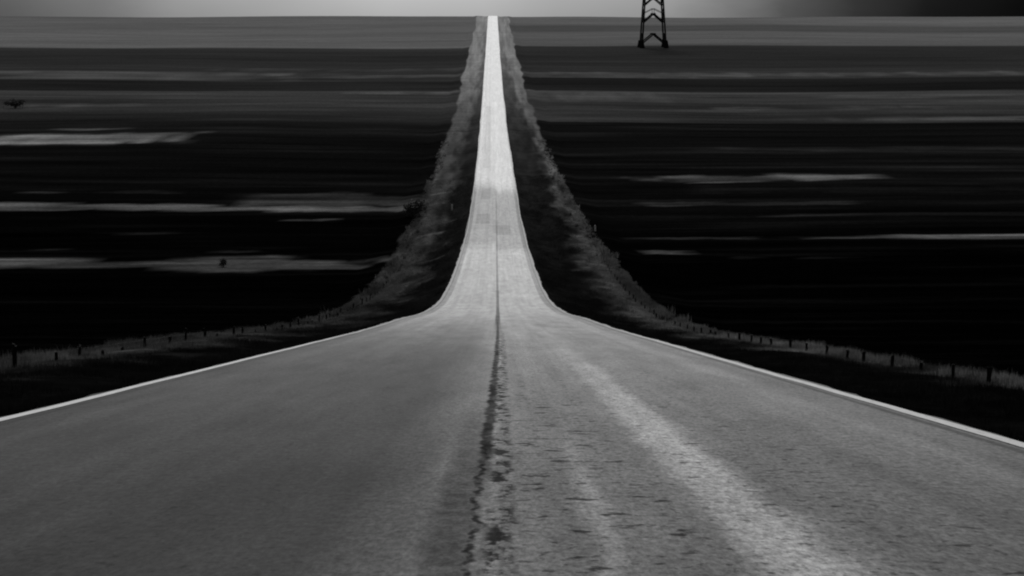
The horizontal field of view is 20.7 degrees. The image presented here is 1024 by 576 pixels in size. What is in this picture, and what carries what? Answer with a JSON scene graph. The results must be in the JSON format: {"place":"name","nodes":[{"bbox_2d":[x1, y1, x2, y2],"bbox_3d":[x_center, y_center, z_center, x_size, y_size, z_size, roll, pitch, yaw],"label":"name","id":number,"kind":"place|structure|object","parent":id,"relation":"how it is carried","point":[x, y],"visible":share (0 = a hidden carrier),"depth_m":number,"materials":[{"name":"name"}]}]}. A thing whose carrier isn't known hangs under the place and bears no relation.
{"place":"outdoors","nodes":[
{"label":"outdoors","id":0,"kind":"place"},
{"bbox_2d":[0,16,1023,441],"bbox_3d":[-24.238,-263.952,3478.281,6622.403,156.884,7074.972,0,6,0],"label":"ground","id":1,"kind":"structure","parent":0,"point":[848,182],"depth_m":663.37,"materials":[{"name":"soil"}]},
{"bbox_2d":[3,99,25,108],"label":"bush","id":2,"kind":"object","parent":1,"relation":"on","point":[13,102],"visible":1,"depth_m":1024.26,"materials":[{"name":"black plant"}]},
{"bbox_2d":[12,282,386,367],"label":"wire fence","id":3,"kind":"object","parent":1,"relation":"on","point":[14,354],"visible":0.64,"depth_m":110.55,"materials":[{"name":"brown wood"}]},
{"bbox_2d":[217,258,226,266],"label":"bush","id":4,"kind":"object","parent":1,"relation":"on","point":[223,261],"visible":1,"depth_m":385.94,"materials":[{"name":"black plant"}]},
{"bbox_2d":[402,199,428,216],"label":"bush","id":5,"kind":"object","parent":1,"relation":"on","point":[413,208],"visible":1,"depth_m":501.79,"materials":[{"name":"black plant"}]},
{"bbox_2d":[0,139,1023,441],"bbox_3d":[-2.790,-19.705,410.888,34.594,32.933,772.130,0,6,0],"label":"verge grass","id":6,"kind":"structure","parent":1,"relation":"on","point":[974,383],"depth_m":124.41,"materials":[{"name":"grey plant"}]},
{"bbox_2d":[637,0,668,47],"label":"lattice tower","id":7,"kind":"structure","parent":1,"relation":"on","point":[663,41],"depth_m":1733.75,"materials":[{"name":"metal"}]},
{"bbox_2d":[603,257,992,381],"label":"wire fence","id":8,"kind":"object","parent":1,"relation":"on","point":[989,371],"visible":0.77,"depth_m":102.28,"materials":[{"name":"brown wood"}]},
{"bbox_2d":[0,16,1023,575],"bbox_3d":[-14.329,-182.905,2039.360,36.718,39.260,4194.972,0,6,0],"label":"road","id":9,"kind":"structure","parent":0,"point":[494,412],"depth_m":17.90,"materials":[{"name":"grey asphalt"}]},
{"bbox_2d":[0,95,482,420],"bbox_3d":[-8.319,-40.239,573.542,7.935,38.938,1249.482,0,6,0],"label":"edge line","id":10,"kind":"object","parent":9,"relation":"on","point":[75,401],"visible":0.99,"depth_m":38.99,"materials":[{"name":"white paint"}]},
{"bbox_2d":[502,87,1023,447],"bbox_3d":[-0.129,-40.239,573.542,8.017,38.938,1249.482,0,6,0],"label":"edge line","id":11,"kind":"object","parent":9,"relation":"on","point":[991,435],"visible":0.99,"depth_m":31.00,"materials":[{"name":"white paint"}]},
{"bbox_2d":[0,0,1023,17],"label":"sky","id":12,"kind":"structure","parent":0,"point":[46,8],"materials":[{"name":"grey"}]}
]}

